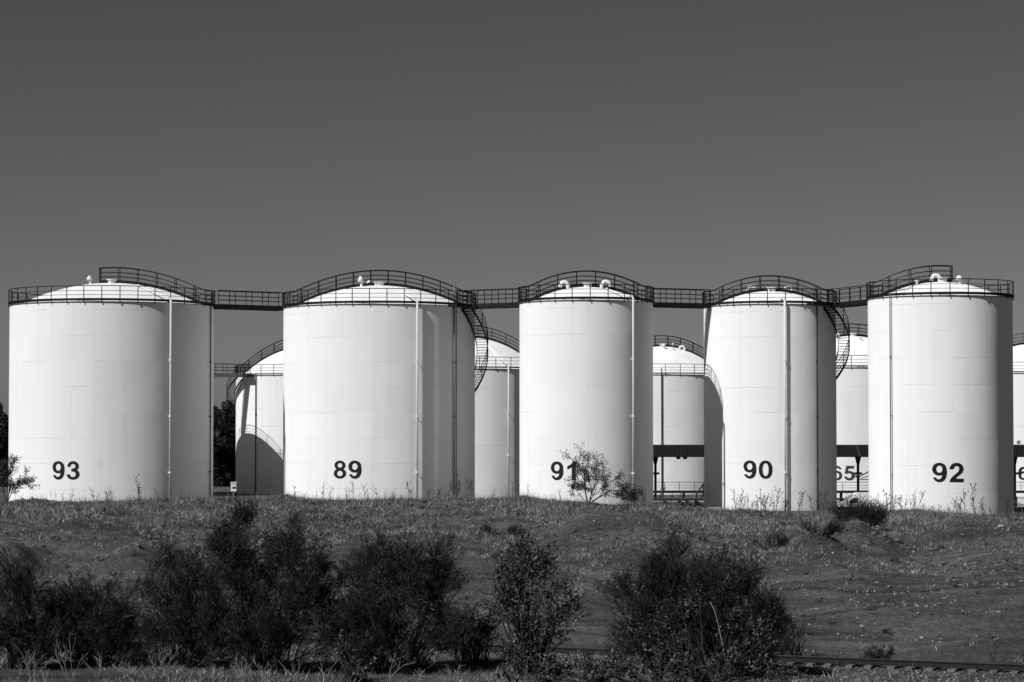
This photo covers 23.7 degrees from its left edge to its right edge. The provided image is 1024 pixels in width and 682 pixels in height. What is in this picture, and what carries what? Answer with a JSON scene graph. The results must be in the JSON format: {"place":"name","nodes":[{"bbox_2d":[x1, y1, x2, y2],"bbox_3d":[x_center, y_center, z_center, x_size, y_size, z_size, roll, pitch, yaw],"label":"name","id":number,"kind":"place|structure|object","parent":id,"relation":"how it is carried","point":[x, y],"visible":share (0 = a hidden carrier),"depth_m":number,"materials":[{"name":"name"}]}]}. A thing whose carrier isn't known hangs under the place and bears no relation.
{"place":"outdoors","nodes":[
{"label":"outdoors","id":0,"kind":"place"},
{"bbox_2d":[0,432,1023,681],"bbox_3d":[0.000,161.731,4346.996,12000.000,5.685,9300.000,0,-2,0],"label":"ground","id":1,"kind":"structure","parent":0,"point":[952,628],"depth_m":108.48,"materials":[{"name":"soil"}]},
{"bbox_2d":[0,402,7,484],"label":"tree","id":2,"kind":"object","parent":1,"relation":"on","point":[2,444],"visible":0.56,"depth_m":317.90,"materials":[{"name":"black plant"}]},
{"bbox_2d":[0,412,8,485],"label":"tree","id":3,"kind":"object","parent":1,"relation":"on","point":[4,417],"visible":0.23,"depth_m":320.86,"materials":[{"name":"black plant"}]},
{"bbox_2d":[0,454,40,501],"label":"tree","id":4,"kind":"object","parent":1,"relation":"on","point":[9,483],"visible":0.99,"depth_m":170.73,"materials":[{"name":"grey plant"}]},
{"bbox_2d":[13,656,33,680],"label":"dead weed","id":5,"kind":"object","parent":1,"relation":"on","point":[25,668],"visible":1,"depth_m":68.31,"materials":[{"name":"grey plant"}]},
{"bbox_2d":[11,641,51,679],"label":"dead weed","id":6,"kind":"object","parent":1,"relation":"on","point":[34,665],"visible":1,"depth_m":68.72,"materials":[{"name":"grey plant"}]},
{"bbox_2d":[0,544,82,669],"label":"shrub","id":7,"kind":"object","parent":1,"relation":"on","point":[23,633],"visible":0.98,"depth_m":71.39,"materials":[{"name":"black plant"}]},
{"bbox_2d":[36,666,49,681],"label":"dead weed","id":8,"kind":"object","parent":1,"relation":"on","point":[48,670],"visible":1,"depth_m":67.92,"materials":[{"name":"grey plant"}]},
{"bbox_2d":[51,631,87,680],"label":"dead weed","id":9,"kind":"object","parent":1,"relation":"on","point":[66,658],"visible":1,"depth_m":68.27,"materials":[{"name":"grey plant"}]},
{"bbox_2d":[83,651,102,677],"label":"dead weed","id":10,"kind":"object","parent":1,"relation":"on","point":[97,659],"visible":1,"depth_m":68.96,"materials":[{"name":"grey plant"}]},
{"bbox_2d":[32,567,172,666],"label":"shrub","id":11,"kind":"object","parent":1,"relation":"on","point":[80,603],"visible":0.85,"depth_m":72.30,"materials":[{"name":"black plant"}]},
{"bbox_2d":[104,487,113,501],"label":"sapling","id":12,"kind":"object","parent":1,"relation":"on","point":[107,494],"visible":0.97,"depth_m":170.68,"materials":[{"name":"grey plant"}]},
{"bbox_2d":[8,267,214,501],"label":"storage tank","id":13,"kind":"object","parent":1,"relation":"on","point":[111,383],"visible":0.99,"depth_m":190.09,"materials":[{"name":"metal"}]},
{"bbox_2d":[213,290,283,310],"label":"footbridge","id":14,"kind":"object","parent":13,"relation":"attached to","point":[235,306],"visible":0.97,"depth_m":198.79,"materials":[{"name":"black paint"}]},
{"bbox_2d":[118,649,132,667],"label":"dead weed","id":15,"kind":"object","parent":1,"relation":"on","point":[124,660],"visible":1,"depth_m":71.67,"materials":[{"name":"grey plant"}]},
{"bbox_2d":[119,666,139,679],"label":"dead weed","id":16,"kind":"object","parent":1,"relation":"on","point":[129,672],"visible":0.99,"depth_m":68.52,"materials":[{"name":"grey plant"}]},
{"bbox_2d":[146,650,168,671],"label":"dead weed","id":17,"kind":"object","parent":1,"relation":"on","point":[155,666],"visible":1,"depth_m":70.48,"materials":[{"name":"grey plant"}]},
{"bbox_2d":[157,640,178,667],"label":"dead weed","id":18,"kind":"object","parent":1,"relation":"on","point":[163,656],"visible":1,"depth_m":71.11,"materials":[{"name":"grey plant"}]},
{"bbox_2d":[108,534,240,667],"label":"shrub","id":19,"kind":"object","parent":1,"relation":"on","point":[179,613],"visible":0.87,"depth_m":71.98,"materials":[{"name":"black plant"}]},
{"bbox_2d":[213,405,234,486],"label":"tree","id":20,"kind":"object","parent":1,"relation":"on","point":[223,449],"visible":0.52,"depth_m":316.65,"materials":[{"name":"black plant"}]},
{"bbox_2d":[217,400,235,485],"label":"tree","id":21,"kind":"object","parent":1,"relation":"on","point":[228,412],"visible":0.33,"depth_m":321.12,"materials":[{"name":"black plant"}]},
{"bbox_2d":[231,482,235,495],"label":"sign","id":22,"kind":"object","parent":1,"relation":"on","point":[233,486],"visible":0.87,"depth_m":187.61,"materials":[{"name":"white metal"}]},
{"bbox_2d":[229,655,252,677],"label":"dead weed","id":23,"kind":"object","parent":1,"relation":"on","point":[241,667],"visible":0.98,"depth_m":69.51,"materials":[{"name":"grey plant"}]},
{"bbox_2d":[226,340,282,493],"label":"storage tank","id":24,"kind":"object","parent":1,"relation":"on","point":[258,402],"visible":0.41,"depth_m":281.54,"materials":[{"name":"metal"}]},
{"bbox_2d":[214,363,248,376],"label":"footbridge","id":25,"kind":"object","parent":24,"relation":"attached to","point":[226,374],"visible":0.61,"depth_m":281.25,"materials":[{"name":"grey paint"}]},
{"bbox_2d":[252,655,270,676],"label":"dead weed","id":26,"kind":"object","parent":1,"relation":"on","point":[261,667],"visible":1,"depth_m":69.96,"materials":[{"name":"grey plant"}]},
{"bbox_2d":[187,490,348,672],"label":"shrub","id":27,"kind":"object","parent":1,"relation":"on","point":[272,634],"visible":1,"depth_m":71.54,"materials":[{"name":"black plant"}]},
{"bbox_2d":[327,629,382,681],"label":"leafy shrub","id":28,"kind":"object","parent":1,"relation":"on","point":[349,667],"visible":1,"depth_m":69.06,"materials":[{"name":"grey plant"}]},
{"bbox_2d":[282,270,487,499],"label":"storage tank","id":29,"kind":"object","parent":1,"relation":"on","point":[379,388],"visible":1,"depth_m":193.91,"materials":[{"name":"metal"}]},
{"bbox_2d":[463,288,526,308],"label":"footbridge","id":30,"kind":"object","parent":29,"relation":"attached to","point":[491,305],"visible":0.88,"depth_m":195.83,"materials":[{"name":"black paint"}]},
{"bbox_2d":[389,650,412,676],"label":"dead weed","id":31,"kind":"object","parent":1,"relation":"on","point":[397,664],"visible":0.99,"depth_m":70.36,"materials":[{"name":"grey plant"}]},
{"bbox_2d":[323,524,489,673],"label":"shrub","id":32,"kind":"object","parent":1,"relation":"on","point":[376,612],"visible":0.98,"depth_m":71.45,"materials":[{"name":"black plant"}]},
{"bbox_2d":[446,664,467,678],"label":"dead weed","id":33,"kind":"object","parent":1,"relation":"on","point":[457,671],"visible":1,"depth_m":69.93,"materials":[{"name":"grey plant"}]},
{"bbox_2d":[435,602,504,666],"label":"shrub","id":34,"kind":"object","parent":1,"relation":"on","point":[484,631],"visible":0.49,"depth_m":73.03,"materials":[{"name":"black plant"}]},
{"bbox_2d":[475,326,519,498],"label":"storage tank","id":35,"kind":"object","parent":1,"relation":"on","point":[497,430],"visible":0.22,"depth_m":251.52,"materials":[{"name":"metal"}]},
{"bbox_2d":[479,520,530,535],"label":"tussock","id":36,"kind":"object","parent":1,"relation":"on","point":[510,530],"visible":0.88,"depth_m":131.92,"materials":[{"name":"black plant"}]},
{"bbox_2d":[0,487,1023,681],"bbox_3d":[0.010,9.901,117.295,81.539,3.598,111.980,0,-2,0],"label":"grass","id":37,"kind":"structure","parent":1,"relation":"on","point":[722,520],"depth_m":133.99,"materials":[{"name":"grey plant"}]},
{"bbox_2d":[0,493,1023,638],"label":"weeds","id":38,"kind":"object","parent":1,"relation":"on","point":[488,555],"visible":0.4,"depth_m":127.39,"materials":[{"name":"grey plant"}]},
{"bbox_2d":[0,628,1023,673],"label":"railway track","id":39,"kind":"structure","parent":1,"relation":"on","point":[916,664],"depth_m":73.02,"materials":[{"name":"black metal"}]},
{"bbox_2d":[6,508,1023,656],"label":"pebbles","id":40,"kind":"object","parent":1,"relation":"on","point":[921,637],"visible":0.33,"depth_m":107.77,"materials":[{"name":"stone"}]},
{"bbox_2d":[16,498,1023,628],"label":"clods","id":41,"kind":"object","parent":1,"relation":"on","point":[653,542],"visible":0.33,"depth_m":124.71,"materials":[{"name":"soil"}]},
{"bbox_2d":[474,524,592,673],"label":"leafy shrub","id":42,"kind":"object","parent":1,"relation":"on","point":[526,639],"visible":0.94,"depth_m":71.13,"materials":[{"name":"grey plant"}]},
{"bbox_2d":[137,640,1023,681],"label":"ballast","id":43,"kind":"structure","parent":1,"relation":"on","point":[878,678],"depth_m":71.01,"materials":[{"name":"grey gravel"}]},
{"bbox_2d":[570,649,600,680],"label":"dead weed","id":44,"kind":"object","parent":1,"relation":"on","point":[580,664],"visible":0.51,"depth_m":68.97,"materials":[{"name":"grey plant"}]},
{"bbox_2d":[518,270,654,504],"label":"storage tank","id":45,"kind":"object","parent":1,"relation":"on","point":[586,363],"visible":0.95,"depth_m":187.68,"materials":[{"name":"metal"}]},
{"bbox_2d":[645,288,710,308],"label":"footbridge","id":46,"kind":"object","parent":45,"relation":"attached to","point":[695,305],"visible":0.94,"depth_m":195.42,"materials":[{"name":"black paint"}]},
{"bbox_2d":[557,442,640,503],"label":"tree","id":47,"kind":"object","parent":1,"relation":"on","point":[575,485],"visible":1,"depth_m":168.32,"materials":[{"name":"grey plant"}]},
{"bbox_2d":[611,480,643,505],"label":"sapling","id":48,"kind":"object","parent":1,"relation":"on","point":[632,495],"visible":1,"depth_m":167.17,"materials":[{"name":"black plant"}]},
{"bbox_2d":[496,627,801,681],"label":"leafy shrub","id":49,"kind":"object","parent":1,"relation":"on","point":[679,651],"visible":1,"depth_m":67.13,"materials":[{"name":"grey plant"}]},
{"bbox_2d":[599,528,721,671],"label":"shrub","id":50,"kind":"object","parent":1,"relation":"on","point":[657,582],"visible":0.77,"depth_m":70.52,"materials":[{"name":"black plant"}]},
{"bbox_2d":[653,335,703,494],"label":"storage tank","id":51,"kind":"object","parent":1,"relation":"on","point":[678,395],"visible":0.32,"depth_m":278.14,"materials":[{"name":"metal"}]},
{"bbox_2d":[640,580,784,680],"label":"leafy shrub","id":52,"kind":"object","parent":1,"relation":"on","point":[701,656],"visible":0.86,"depth_m":69.08,"materials":[{"name":"grey plant"}]},
{"bbox_2d":[706,507,727,509],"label":"slab","id":53,"kind":"structure","parent":1,"relation":"on","point":[714,508],"depth_m":168.87,"materials":[{"name":"concrete"}]},
{"bbox_2d":[710,602,726,668],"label":"dead plant","id":54,"kind":"object","parent":1,"relation":"on","point":[720,635],"visible":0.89,"depth_m":68.74,"materials":[{"name":"grey plant"}]},
{"bbox_2d":[672,540,803,675],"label":"shrub","id":55,"kind":"object","parent":1,"relation":"on","point":[744,588],"visible":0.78,"depth_m":69.95,"materials":[{"name":"black plant"}]},
{"bbox_2d":[746,528,792,549],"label":"tussock","id":56,"kind":"object","parent":1,"relation":"on","point":[782,541],"visible":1,"depth_m":122.62,"materials":[{"name":"black plant"}]},
{"bbox_2d":[702,275,849,510],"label":"storage tank","id":57,"kind":"object","parent":1,"relation":"on","point":[770,379],"visible":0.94,"depth_m":193.53,"materials":[{"name":"metal"}]},
{"bbox_2d":[828,284,879,307],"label":"footbridge","id":58,"kind":"object","parent":57,"relation":"attached to","point":[850,303],"visible":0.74,"depth_m":192.96,"materials":[{"name":"black paint"}]},
{"bbox_2d":[774,486,783,508],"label":"dry weed","id":59,"kind":"object","parent":1,"relation":"on","point":[778,495],"visible":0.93,"depth_m":167.49,"materials":[{"name":"grey plant"}]},
{"bbox_2d":[772,622,805,655],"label":"shrub","id":60,"kind":"object","parent":1,"relation":"on","point":[790,651],"visible":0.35,"depth_m":77.77,"materials":[{"name":"black plant"}]},
{"bbox_2d":[800,518,851,535],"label":"tussock","id":61,"kind":"object","parent":1,"relation":"on","point":[829,529],"visible":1,"depth_m":120.40,"materials":[{"name":"black plant"}]},
{"bbox_2d":[653,498,1017,506],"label":"pipe rack","id":62,"kind":"object","parent":1,"relation":"on","point":[686,503],"visible":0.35,"depth_m":220.84,"materials":[{"name":"grey metal"}]},
{"bbox_2d":[653,441,1023,506],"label":"loading canopy","id":63,"kind":"object","parent":1,"relation":"on","point":[857,452],"visible":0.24,"depth_m":224.77,"materials":[{"name":"black metal"}]},
{"bbox_2d":[653,482,1023,506],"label":"loading platform","id":64,"kind":"structure","parent":1,"relation":"on","point":[683,492],"depth_m":222.15,"materials":[{"name":"black paint"}]},
{"bbox_2d":[836,323,868,500],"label":"storage tank","id":65,"kind":"object","parent":1,"relation":"on","point":[852,402],"visible":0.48,"depth_m":246.03,"materials":[{"name":"metal"}]},
{"bbox_2d":[837,492,868,506],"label":"van","id":66,"kind":"object","parent":1,"relation":"on","point":[863,495],"visible":0.09,"depth_m":216.74,"materials":[{"name":"white paint"}]},
{"bbox_2d":[821,489,898,527],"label":"shrub","id":67,"kind":"object","parent":1,"relation":"on","point":[871,512],"visible":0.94,"depth_m":147.56,"materials":[{"name":"black plant"}]},
{"bbox_2d":[860,642,895,658],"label":"shrub","id":68,"kind":"object","parent":1,"relation":"on","point":[870,654],"visible":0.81,"depth_m":74.97,"materials":[{"name":"black plant"}]},
{"bbox_2d":[866,265,1013,514],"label":"storage tank","id":69,"kind":"object","parent":1,"relation":"on","point":[940,395],"visible":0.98,"depth_m":181.05,"materials":[{"name":"metal"}]},
{"bbox_2d":[970,483,976,513],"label":"dry weed","id":70,"kind":"object","parent":1,"relation":"on","point":[972,499],"visible":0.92,"depth_m":168.25,"materials":[{"name":"grey plant"}]},
{"bbox_2d":[989,636,1000,676],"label":"umbel weed","id":71,"kind":"object","parent":1,"relation":"on","point":[993,643],"visible":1,"depth_m":69.14,"materials":[{"name":"grey plant"}]},
{"bbox_2d":[1013,333,1023,495],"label":"storage tank","id":72,"kind":"object","parent":1,"relation":"on","point":[1018,385],"visible":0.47,"depth_m":270.53,"materials":[{"name":"metal"}]},
{"bbox_2d":[1017,496,1023,506],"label":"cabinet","id":73,"kind":"object","parent":1,"relation":"on","point":[1021,499],"visible":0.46,"depth_m":213.28,"materials":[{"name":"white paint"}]},
{"bbox_2d":[0,0,1023,430],"label":"sky","id":74,"kind":"structure","parent":0,"point":[237,145],"materials":[{"name":"grey"}]},
{"bbox_2d":[855,471,868,479],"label":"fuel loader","id":75,"kind":"object","parent":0,"point":[857,476],"visible":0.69,"depth_m":220.66,"materials":[{"name":"grey metal"}]}
]}

